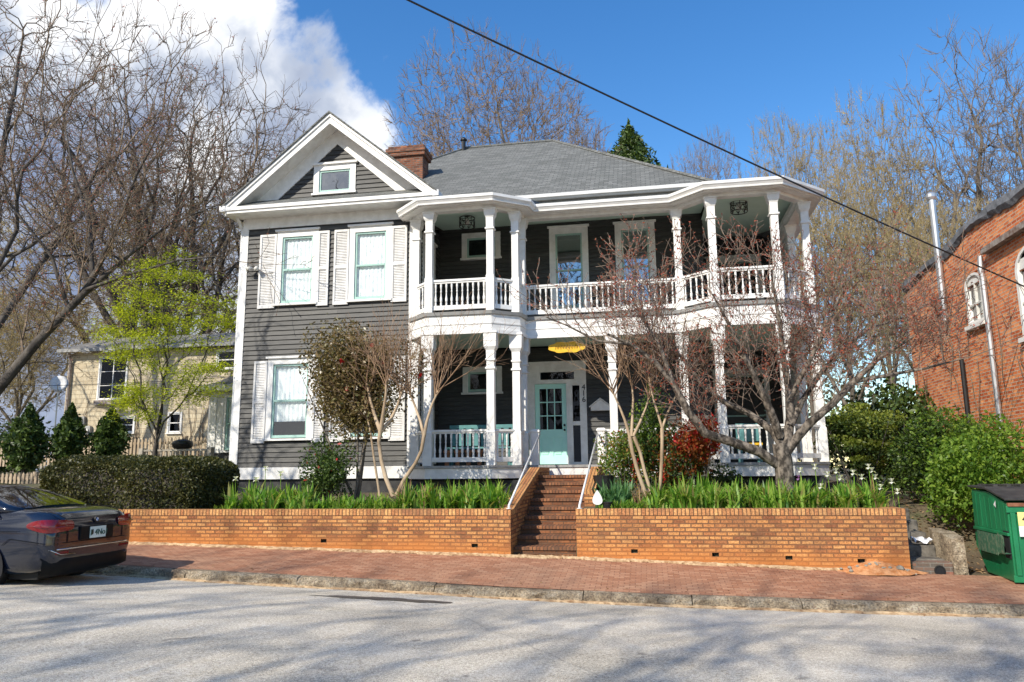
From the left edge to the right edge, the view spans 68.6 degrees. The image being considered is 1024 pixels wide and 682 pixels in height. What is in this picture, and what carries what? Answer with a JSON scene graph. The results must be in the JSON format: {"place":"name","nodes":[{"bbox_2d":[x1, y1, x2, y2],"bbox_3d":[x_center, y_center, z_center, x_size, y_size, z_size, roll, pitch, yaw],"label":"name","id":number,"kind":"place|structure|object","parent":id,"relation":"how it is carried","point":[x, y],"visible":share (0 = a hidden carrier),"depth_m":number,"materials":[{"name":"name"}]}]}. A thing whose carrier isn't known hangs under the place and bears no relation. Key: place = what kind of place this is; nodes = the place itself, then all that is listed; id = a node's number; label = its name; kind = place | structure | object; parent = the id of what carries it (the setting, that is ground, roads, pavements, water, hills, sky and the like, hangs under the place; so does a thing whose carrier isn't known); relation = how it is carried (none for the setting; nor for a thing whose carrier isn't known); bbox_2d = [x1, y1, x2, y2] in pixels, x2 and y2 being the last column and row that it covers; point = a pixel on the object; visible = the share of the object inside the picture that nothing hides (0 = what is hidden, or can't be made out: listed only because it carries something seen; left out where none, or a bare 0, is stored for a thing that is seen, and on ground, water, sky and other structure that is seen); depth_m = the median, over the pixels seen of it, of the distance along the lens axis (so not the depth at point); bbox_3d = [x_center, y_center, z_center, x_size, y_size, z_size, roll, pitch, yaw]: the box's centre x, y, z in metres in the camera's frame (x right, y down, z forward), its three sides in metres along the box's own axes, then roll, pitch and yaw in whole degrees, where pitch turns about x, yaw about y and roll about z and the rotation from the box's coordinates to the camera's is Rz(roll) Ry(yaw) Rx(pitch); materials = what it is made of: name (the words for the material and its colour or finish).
{"place":"outdoors","nodes":[
{"label":"outdoors","id":0,"kind":"place"},
{"bbox_2d":[0,468,997,604],"bbox_3d":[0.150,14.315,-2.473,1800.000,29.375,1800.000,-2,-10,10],"label":"ground","id":1,"kind":"structure","parent":0,"point":[973,558],"depth_m":13.18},
{"bbox_2d":[0,421,20,480],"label":"bush","id":2,"kind":"object","parent":1,"relation":"on","point":[4,470],"visible":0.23,"depth_m":25.47,"materials":[{"name":"green plant"}]},
{"bbox_2d":[0,472,49,483],"bbox_3d":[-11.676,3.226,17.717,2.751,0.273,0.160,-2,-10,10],"label":"picket fence","id":3,"kind":"object","parent":1,"relation":"on","point":[33,477],"visible":0.53,"depth_m":17.62,"materials":[{"name":"brown wood"}]},
{"bbox_2d":[0,402,57,474],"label":"evergreen shrub","id":4,"kind":"object","parent":1,"relation":"on","point":[26,437],"visible":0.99,"depth_m":19.70,"materials":[{"name":"green plant"}]},
{"bbox_2d":[0,282,68,409],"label":"bare tree","id":5,"kind":"object","parent":1,"relation":"on","point":[7,393],"visible":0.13,"depth_m":50.98,"materials":[{"name":"brown plant"}]},
{"bbox_2d":[49,376,68,433],"bbox_3d":[-18.620,3.565,30.563,0.511,4.363,0.511,-5,-11,23],"label":"satellite dish","id":6,"kind":"object","parent":1,"relation":"on","point":[60,380],"visible":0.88,"depth_m":30.88,"materials":[{"name":"white metal"}]},
{"bbox_2d":[0,286,120,472],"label":"bare tree","id":7,"kind":"object","parent":1,"relation":"on","point":[30,379],"visible":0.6,"depth_m":43.77,"materials":[{"name":"brown plant"}]},
{"bbox_2d":[40,402,92,468],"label":"evergreen shrub","id":8,"kind":"object","parent":1,"relation":"on","point":[69,431],"visible":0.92,"depth_m":20.07,"materials":[{"name":"green plant"}]},
{"bbox_2d":[0,436,206,466],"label":"picket fence","id":9,"kind":"object","parent":1,"relation":"on","point":[133,443],"visible":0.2,"depth_m":22.56,"materials":[{"name":"brown wood"}]},
{"bbox_2d":[86,405,131,455],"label":"evergreen shrub","id":10,"kind":"object","parent":1,"relation":"on","point":[111,437],"visible":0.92,"depth_m":20.41,"materials":[{"name":"green plant"}]},
{"bbox_2d":[0,0,230,328],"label":"bare tree","id":11,"kind":"object","parent":1,"relation":"on","point":[6,128],"visible":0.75,"depth_m":29.82,"materials":[{"name":"brown plant"}]},
{"bbox_2d":[0,169,240,374],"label":"bare tree","id":12,"kind":"object","parent":1,"relation":"on","point":[39,297],"visible":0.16,"depth_m":48.74,"materials":[{"name":"brown plant"}]},
{"bbox_2d":[38,453,240,508],"bbox_3d":[-7.156,2.749,14.523,3.484,1.174,2.184,-2,-10,10],"label":"boxwood hedge","id":13,"kind":"object","parent":1,"relation":"on","point":[200,482],"visible":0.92,"depth_m":13.76,"materials":[{"name":"green plant"}]},
{"bbox_2d":[0,0,282,351],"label":"bare tree","id":14,"kind":"object","parent":1,"relation":"on","point":[113,297],"visible":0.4,"depth_m":45.66,"materials":[{"name":"brown plant"}]},
{"bbox_2d":[57,333,235,468],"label":"cream building","id":15,"kind":"structure","parent":1,"relation":"on","point":[100,373],"depth_m":33.66,"materials":[{"name":"paint"}]},
{"bbox_2d":[96,356,128,399],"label":"window","id":16,"kind":"structure","parent":15,"relation":"in","point":[106,373],"depth_m":34.31,"materials":[{"name":"glass"}]},
{"bbox_2d":[72,372,208,469],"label":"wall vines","id":17,"kind":"object","parent":15,"relation":"attached to","point":[136,432],"depth_m":32.85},
{"bbox_2d":[165,412,182,433],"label":"window","id":18,"kind":"structure","parent":15,"relation":"in","point":[172,423],"depth_m":33.05,"materials":[{"name":"white paint"}]},
{"bbox_2d":[216,349,234,370],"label":"window","id":19,"kind":"structure","parent":15,"relation":"in","point":[228,353],"depth_m":33.49,"materials":[{"name":"white paint"}]},
{"bbox_2d":[0,34,313,394],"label":"leaning tree","id":20,"kind":"object","parent":1,"relation":"on","point":[12,371],"visible":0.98,"depth_m":20.03,"materials":[{"name":"brown plant"}]},
{"bbox_2d":[82,245,237,456],"bbox_3d":[-9.139,0.340,20.087,4.277,6.068,6.134,6,-12,-32],"label":"maple tree","id":21,"kind":"object","parent":1,"relation":"on","point":[131,399],"visible":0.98,"depth_m":19.41,"materials":[{"name":"green plant"}]},
{"bbox_2d":[23,0,314,335],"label":"bare tree","id":22,"kind":"object","parent":1,"relation":"on","point":[220,280],"visible":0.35,"depth_m":45.42,"materials":[{"name":"brown plant"}]},
{"bbox_2d":[138,447,213,456],"bbox_3d":[-9.074,3.582,20.195,2.150,1.402,0.160,-2,-10,10],"label":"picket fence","id":23,"kind":"object","parent":1,"relation":"on","point":[208,451],"visible":0.38,"depth_m":20.24,"materials":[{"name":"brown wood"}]},
{"bbox_2d":[171,439,193,454],"bbox_3d":[-9.077,3.356,20.646,0.596,1.306,0.561,-2,-10,10],"label":"kettle grill","id":24,"kind":"object","parent":1,"relation":"on","point":[182,444],"visible":0.77,"depth_m":20.54,"materials":[{"name":"black metal"}]},
{"bbox_2d":[147,77,341,334],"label":"bare tree","id":25,"kind":"object","parent":1,"relation":"on","point":[203,287],"visible":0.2,"depth_m":44.76,"materials":[{"name":"brown plant"}]},
{"bbox_2d":[118,508,499,553],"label":"garden wall","id":26,"kind":"structure","parent":1,"relation":"on","point":[462,530],"depth_m":12.38,"materials":[{"name":"orange brick"}]},
{"bbox_2d":[297,431,359,502],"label":"nandina shrub","id":27,"kind":"object","parent":1,"relation":"on","point":[328,474],"visible":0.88,"depth_m":14.59,"materials":[{"name":"green plant"}]},
{"bbox_2d":[296,313,431,499],"bbox_3d":[-2.986,1.347,15.066,2.700,3.858,1.858,-2,-10,10],"label":"camellia","id":28,"kind":"object","parent":1,"relation":"on","point":[352,418],"visible":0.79,"depth_m":14.86,"materials":[{"name":"green plant"}]},
{"bbox_2d":[221,475,513,508],"bbox_3d":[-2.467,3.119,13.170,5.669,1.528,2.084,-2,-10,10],"label":"iris leaves","id":29,"kind":"object","parent":1,"relation":"on","point":[468,495],"visible":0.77,"depth_m":12.91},
{"bbox_2d":[312,300,449,496],"bbox_3d":[-2.436,1.119,14.452,2.626,3.878,2.146,-2,-10,10],"label":"crape myrtle","id":30,"kind":"object","parent":1,"relation":"on","point":[381,426],"visible":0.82,"depth_m":14.38,"materials":[{"name":"brown plant"}]},
{"bbox_2d":[346,294,510,496],"bbox_3d":[-1.590,1.040,14.295,3.492,3.788,2.321,-2,-10,10],"label":"crape myrtle","id":31,"kind":"object","parent":1,"relation":"on","point":[423,432],"visible":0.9,"depth_m":14.21,"materials":[{"name":"brown plant"}]},
{"bbox_2d":[211,498,645,508],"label":"daylily leaves","id":32,"kind":"object","parent":1,"relation":"on","point":[335,505],"visible":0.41,"depth_m":12.70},
{"bbox_2d":[0,343,912,473],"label":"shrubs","id":33,"kind":"object","parent":1,"relation":"on","point":[825,392],"visible":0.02,"depth_m":69.07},
{"bbox_2d":[380,17,620,156],"bbox_3d":[-0.243,-4.681,35.959,12.163,21.808,11.142,5,-11,-30],"label":"bare tree","id":34,"kind":"object","parent":1,"relation":"on","point":[527,110],"visible":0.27,"depth_m":35.32,"materials":[{"name":"brown plant"}]},
{"bbox_2d":[194,111,830,492],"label":"house","id":35,"kind":"structure","parent":1,"relation":"on","point":[365,222],"depth_m":18.45,"materials":[{"name":"white paint"}]},
{"bbox_2d":[220,395,231,452],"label":"window","id":36,"kind":"structure","parent":35,"relation":"in","point":[227,404],"depth_m":20.93,"materials":[{"name":"glass"}]},
{"bbox_2d":[262,355,315,440],"bbox_3d":[-5.289,1.406,18.246,1.270,2.030,0.615,-2,-10,10],"label":"window","id":37,"kind":"structure","parent":35,"relation":"in","point":[287,418],"depth_m":18.11,"materials":[{"name":"white paint"}]},
{"bbox_2d":[272,227,320,306],"bbox_3d":[-5.273,-1.794,18.790,1.170,1.940,0.615,-2,-10,10],"label":"window","id":38,"kind":"structure","parent":35,"relation":"in","point":[296,282],"depth_m":18.61,"materials":[{"name":"glass"}]},
{"bbox_2d":[311,160,357,196],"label":"window","id":39,"kind":"structure","parent":35,"relation":"in","point":[335,177],"depth_m":18.84,"materials":[{"name":"white paint"}]},
{"bbox_2d":[342,384,388,439],"bbox_3d":[-3.364,1.328,17.912,1.160,2.030,0.615,-2,-10,10],"label":"window","id":40,"kind":"structure","parent":35,"relation":"in","point":[384,436],"depth_m":17.50,"materials":[{"name":"white paint"}]},
{"bbox_2d":[346,222,393,302],"bbox_3d":[-3.398,-1.870,18.464,1.160,1.940,0.615,-2,-10,10],"label":"window","id":41,"kind":"structure","parent":35,"relation":"in","point":[370,245],"depth_m":18.28,"materials":[{"name":"glass"}]},
{"bbox_2d":[420,365,436,463],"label":"window","id":42,"kind":"structure","parent":35,"relation":"in","point":[422,390],"depth_m":18.18,"materials":[{"name":"white paint"}]},
{"bbox_2d":[421,232,437,311],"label":"window","id":43,"kind":"structure","parent":35,"relation":"in","point":[423,234],"depth_m":18.79,"materials":[{"name":"white paint"}]},
{"bbox_2d":[447,424,512,465],"bbox_3d":[-0.740,2.470,17.840,1.640,0.980,0.485,-2,-10,10],"label":"porch bench","id":44,"kind":"object","parent":35,"relation":"on","point":[498,426],"visible":0.41,"depth_m":18.08,"materials":[{"name":"teal paint"}]},
{"bbox_2d":[460,231,501,260],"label":"window","id":45,"kind":"structure","parent":35,"relation":"in","point":[473,244],"depth_m":20.19,"materials":[{"name":"white paint"}]},
{"bbox_2d":[461,366,502,394],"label":"window","id":46,"kind":"structure","parent":35,"relation":"in","point":[474,382],"depth_m":19.57,"materials":[{"name":"white paint"}]},
{"bbox_2d":[535,384,567,463],"bbox_3d":[0.991,2.098,19.034,0.800,2.025,0.105,-2,-10,10],"label":"front door","id":47,"kind":"structure","parent":35,"relation":"in","point":[553,442],"depth_m":18.99,"materials":[{"name":"paint"}]},
{"bbox_2d":[548,338,584,352],"bbox_3d":[1.276,0.090,17.488,0.866,0.370,0.041,-2,-10,10],"label":"pendant lamp","id":48,"kind":"object","parent":35,"relation":"hanging from","point":[558,347],"visible":0.91,"depth_m":17.47,"materials":[{"name":"glass"}]},
{"bbox_2d":[547,224,590,309],"bbox_3d":[1.534,-1.881,19.842,1.100,2.270,0.615,-2,-10,10],"label":"window","id":49,"kind":"structure","parent":35,"relation":"in","point":[567,242],"depth_m":19.81,"materials":[{"name":"glass"}]},
{"bbox_2d":[589,398,609,410],"bbox_3d":[2.214,1.581,18.795,0.572,0.318,0.170,-2,-10,10],"label":"letter box","id":50,"kind":"object","parent":35,"relation":"attached to","point":[599,404],"visible":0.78,"depth_m":18.74,"materials":[{"name":"white paint"}]},
{"bbox_2d":[613,219,657,305],"bbox_3d":[3.227,-1.950,19.548,1.100,2.270,0.615,-2,-10,10],"label":"window","id":51,"kind":"structure","parent":35,"relation":"in","point":[620,225],"depth_m":19.49,"materials":[{"name":"white paint"}]},
{"bbox_2d":[704,253,763,302],"bbox_3d":[6.266,-1.244,21.145,1.560,2.260,0.615,-2,-10,10],"label":"window","id":52,"kind":"structure","parent":35,"relation":"in","point":[752,256],"depth_m":21.01,"materials":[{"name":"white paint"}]},
{"bbox_2d":[711,367,773,459],"bbox_3d":[6.300,2.008,20.583,1.560,2.460,0.615,-2,-10,10],"label":"window","id":53,"kind":"structure","parent":35,"relation":"in","point":[770,440],"depth_m":20.38,"materials":[{"name":"white paint"}]},
{"bbox_2d":[735,423,762,461],"bbox_3d":[5.287,2.267,16.737,0.500,0.880,0.490,-2,-10,10],"label":"porch chair","id":54,"kind":"object","parent":35,"relation":"on","point":[748,435],"visible":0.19,"depth_m":16.96,"materials":[{"name":"teal paint"}]},
{"bbox_2d":[498,467,549,554],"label":"stair cheek wall","id":55,"kind":"structure","parent":1,"relation":"on","point":[511,522],"depth_m":12.55,"materials":[{"name":"orange brick"}]},
{"bbox_2d":[506,433,540,508],"bbox_3d":[0.275,2.388,14.504,0.090,1.433,4.973,-2,-10,8],"label":"handrail","id":56,"kind":"object","parent":55,"relation":"on","point":[517,485],"visible":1,"depth_m":13.73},
{"bbox_2d":[514,474,588,555],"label":"brick stairs","id":57,"kind":"structure","parent":1,"relation":"on","point":[548,527],"depth_m":13.15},
{"bbox_2d":[84,565,1023,615],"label":"kerb","id":58,"kind":"structure","parent":1,"relation":"on","point":[744,601],"depth_m":9.71,"materials":[{"name":"concrete"}]},
{"bbox_2d":[543,112,612,151],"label":"bare tree","id":59,"kind":"object","parent":1,"relation":"on","point":[589,145],"visible":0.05,"depth_m":48.78,"materials":[{"name":"brown plant"}]},
{"bbox_2d":[279,474,879,508],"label":"dried stalks","id":60,"kind":"object","parent":1,"relation":"on","point":[640,500],"visible":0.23,"depth_m":12.43,"materials":[{"name":"beige plant"}]},
{"bbox_2d":[584,467,604,506],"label":"stair cheek wall","id":61,"kind":"structure","parent":1,"relation":"on","point":[589,493],"depth_m":13.51,"materials":[{"name":"orange brick"}]},
{"bbox_2d":[593,475,613,490],"bbox_3d":[1.698,2.751,13.856,0.400,0.540,0.400,-2,-10,10],"label":"plant pot","id":62,"kind":"object","parent":1,"relation":"on","point":[607,479],"visible":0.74,"depth_m":13.73,"materials":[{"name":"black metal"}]},
{"bbox_2d":[591,476,641,507],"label":"tulip leaves","id":63,"kind":"object","parent":1,"relation":"on","point":[617,491],"visible":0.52,"depth_m":12.55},
{"bbox_2d":[592,426,663,496],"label":"nandina shrub","id":64,"kind":"object","parent":1,"relation":"on","point":[622,453],"visible":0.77,"depth_m":14.19,"materials":[{"name":"green plant"}]},
{"bbox_2d":[540,260,725,496],"bbox_3d":[2.476,0.857,13.934,3.210,4.854,2.597,5,-11,-29],"label":"crape myrtle","id":65,"kind":"object","parent":1,"relation":"on","point":[631,434],"visible":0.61,"depth_m":13.71,"materials":[{"name":"brown plant"}]},
{"bbox_2d":[608,119,668,167],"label":"pine tree","id":66,"kind":"object","parent":1,"relation":"on","point":[630,139],"visible":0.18,"depth_m":41.19,"materials":[{"name":"green plant"}]},
{"bbox_2d":[627,382,675,488],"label":"holly shrub","id":67,"kind":"object","parent":1,"relation":"on","point":[652,420],"visible":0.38,"depth_m":14.53,"materials":[{"name":"green plant"}]},
{"bbox_2d":[594,262,734,488],"bbox_3d":[2.927,1.064,13.823,3.029,4.389,2.354,7,-13,-38],"label":"crape myrtle","id":68,"kind":"object","parent":1,"relation":"on","point":[661,439],"visible":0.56,"depth_m":13.58,"materials":[{"name":"brown plant"}]},
{"bbox_2d":[647,416,713,494],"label":"azalea shrub","id":69,"kind":"object","parent":1,"relation":"on","point":[676,469],"visible":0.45,"depth_m":13.95,"materials":[{"name":"green plant"}]},
{"bbox_2d":[673,409,721,487],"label":"nandina shrub","id":70,"kind":"object","parent":1,"relation":"on","point":[694,438],"visible":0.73,"depth_m":13.66,"materials":[{"name":"red plant"}]},
{"bbox_2d":[669,122,743,179],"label":"bare tree","id":71,"kind":"object","parent":1,"relation":"on","point":[715,168],"visible":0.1,"depth_m":44.54,"materials":[{"name":"brown plant"}]},
{"bbox_2d":[709,459,747,489],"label":"shrub","id":72,"kind":"object","parent":1,"relation":"on","point":[729,478],"visible":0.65,"depth_m":14.38,"materials":[{"name":"green plant"}]},
{"bbox_2d":[576,506,910,568],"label":"garden wall","id":73,"kind":"structure","parent":1,"relation":"on","point":[828,537],"depth_m":11.23,"materials":[{"name":"orange brick"}]},
{"bbox_2d":[577,432,598,508],"bbox_3d":[1.482,2.339,14.295,0.090,1.433,4.970,-2,-10,10],"label":"handrail","id":74,"kind":"object","parent":73,"relation":"on","point":[584,485],"visible":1,"depth_m":13.52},
{"bbox_2d":[598,471,891,507],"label":"iris leaves","id":75,"kind":"object","parent":1,"relation":"on","point":[704,494],"visible":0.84,"depth_m":11.79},
{"bbox_2d":[496,203,1023,490],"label":"redbud tree","id":76,"kind":"object","parent":1,"relation":"on","point":[780,461],"visible":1,"depth_m":12.48,"materials":[{"name":"brown plant"}]},
{"bbox_2d":[736,108,864,475],"bbox_3d":[12.924,-2.525,33.107,5.509,17.744,5.130,-5,-11,23],"label":"bare tree","id":77,"kind":"object","parent":1,"relation":"on","point":[796,163],"visible":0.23,"depth_m":33.46,"materials":[{"name":"brown plant"}]},
{"bbox_2d":[813,402,906,487],"bbox_3d":[7.621,2.403,16.325,2.056,2.188,1.403,-2,-10,10],"label":"feathery shrub","id":78,"kind":"object","parent":1,"relation":"on","point":[859,437],"visible":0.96,"depth_m":16.11,"materials":[{"name":"green plant"}]},
{"bbox_2d":[795,151,933,482],"bbox_3d":[11.366,-0.577,25.957,5.988,11.379,6.431,6,-12,-35],"label":"bare tree","id":79,"kind":"object","parent":1,"relation":"on","point":[813,230],"visible":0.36,"depth_m":25.38,"materials":[{"name":"brown plant"}]},
{"bbox_2d":[807,84,953,410],"bbox_3d":[18.046,-2.982,36.553,7.089,19.750,7.612,-6,-11,27],"label":"bare tree","id":80,"kind":"object","parent":1,"relation":"on","point":[903,187],"visible":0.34,"depth_m":36.38,"materials":[{"name":"brown plant"}]},
{"bbox_2d":[829,376,935,490],"bbox_3d":[10.024,2.423,19.425,3.845,3.203,2.322,-2,-10,10],"label":"bush","id":81,"kind":"object","parent":1,"relation":"on","point":[900,401],"visible":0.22,"depth_m":19.30,"materials":[{"name":"green plant"}]},
{"bbox_2d":[836,146,985,377],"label":"bare tree","id":82,"kind":"object","parent":1,"relation":"on","point":[910,365],"visible":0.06,"depth_m":43.68,"materials":[{"name":"brown plant"}]},
{"bbox_2d":[885,401,964,508],"bbox_3d":[7.856,2.203,13.979,1.622,2.183,1.490,-2,-10,10],"label":"bush","id":83,"kind":"object","parent":1,"relation":"on","point":[918,464],"visible":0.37,"depth_m":13.96,"materials":[{"name":"green plant"}]},
{"bbox_2d":[863,194,994,389],"bbox_3d":[16.502,-0.357,27.887,5.652,11.499,6.069,3,-10,-20],"label":"bare tree","id":84,"kind":"object","parent":1,"relation":"on","point":[941,211],"visible":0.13,"depth_m":28.66,"materials":[{"name":"brown plant"}]},
{"bbox_2d":[900,507,968,574],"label":"stone steps","id":85,"kind":"structure","parent":1,"relation":"on","point":[945,549],"depth_m":11.05,"materials":[{"name":"stone"}]},
{"bbox_2d":[849,14,1023,307],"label":"bare tree","id":86,"kind":"object","parent":1,"relation":"on","point":[960,166],"visible":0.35,"depth_m":37.57,"materials":[{"name":"brown plant"}]},
{"bbox_2d":[897,498,986,573],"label":"fallen leaves","id":87,"kind":"object","parent":1,"relation":"on","point":[981,570],"visible":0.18,"depth_m":12.95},
{"bbox_2d":[902,182,1023,483],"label":"brick building","id":88,"kind":"structure","parent":1,"relation":"on","point":[1000,221],"depth_m":16.01,"materials":[{"name":"red brick"}]},
{"bbox_2d":[407,0,1023,286],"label":"overhead cable","id":89,"kind":"object","parent":88,"relation":"attached to","point":[542,64],"visible":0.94,"depth_m":11.47,"materials":[{"name":"black metal"}]},
{"bbox_2d":[896,251,1023,436],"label":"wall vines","id":90,"kind":"object","parent":88,"relation":"attached to","point":[968,356],"depth_m":16.80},
{"bbox_2d":[964,272,984,331],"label":"window","id":91,"kind":"structure","parent":88,"relation":"in","point":[978,295],"depth_m":16.54,"materials":[{"name":"white paint"}]},
{"bbox_2d":[1015,246,1023,342],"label":"window","id":92,"kind":"structure","parent":88,"relation":"in","point":[1019,264],"depth_m":14.42,"materials":[{"name":"white paint"}]},
{"bbox_2d":[914,401,1023,530],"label":"bush","id":93,"kind":"object","parent":1,"relation":"on","point":[976,461],"visible":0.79,"depth_m":12.42,"materials":[{"name":"green plant"}]},
{"bbox_2d":[929,405,1009,478],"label":"bush","id":94,"kind":"object","parent":1,"relation":"on","point":[966,419],"visible":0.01,"depth_m":15.90,"materials":[{"name":"green plant"}]},
{"bbox_2d":[931,34,1023,220],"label":"bare tree","id":95,"kind":"object","parent":1,"relation":"on","point":[998,137],"visible":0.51,"depth_m":34.72,"materials":[{"name":"brown plant"}]},
{"bbox_2d":[967,483,1023,583],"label":"dumpster","id":96,"kind":"object","parent":1,"relation":"on","point":[998,511],"visible":0.98,"depth_m":10.47,"materials":[{"name":"metal"}]},
{"bbox_2d":[0,574,1023,681],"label":"road","id":97,"kind":"structure","parent":0,"point":[85,628],"depth_m":6.75,"materials":[{"name":"asphalt"}]},
{"bbox_2d":[0,483,132,583],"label":"parked car","id":98,"kind":"object","parent":97,"relation":"on","point":[44,533],"visible":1,"depth_m":9.57,"materials":[{"name":"paint"}]},
{"bbox_2d":[316,595,452,603],"bbox_3d":[-1.646,3.183,9.275,1.881,0.072,0.334,-2,-10,10],"label":"road patch","id":99,"kind":"object","parent":97,"relation":"on","point":[397,599],"visible":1,"depth_m":9.26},
{"bbox_2d":[83,573,1023,618],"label":"gutter grit","id":100,"kind":"object","parent":97,"relation":"on","point":[619,603],"visible":0.92,"depth_m":9.62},
{"bbox_2d":[0,0,1023,469],"label":"sky","id":101,"kind":"structure","parent":0,"point":[690,65],"materials":[{"name":"blue"}]},
{"bbox_2d":[117,544,1023,603],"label":"sidewalk","id":102,"kind":"structure","parent":0,"point":[592,575],"depth_m":10.62,"materials":[{"name":"brick"}]},
{"bbox_2d":[128,541,843,570],"bbox_3d":[-0.521,3.388,11.814,12.660,0.387,0.126,-2,-10,10],"label":"grit line","id":103,"kind":"object","parent":102,"relation":"on","point":[511,556],"visible":0.91,"depth_m":11.78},
{"bbox_2d":[94,545,1005,617],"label":"fallen leaves","id":104,"kind":"object","parent":102,"relation":"on","point":[541,582],"visible":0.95,"depth_m":10.43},
{"bbox_2d":[837,560,926,575],"bbox_3d":[5.266,3.232,10.692,1.339,0.189,0.329,-2,-10,10],"label":"dirt mound","id":105,"kind":"object","parent":102,"relation":"on","point":[872,569],"visible":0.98,"depth_m":10.70,"materials":[{"name":"soil"}]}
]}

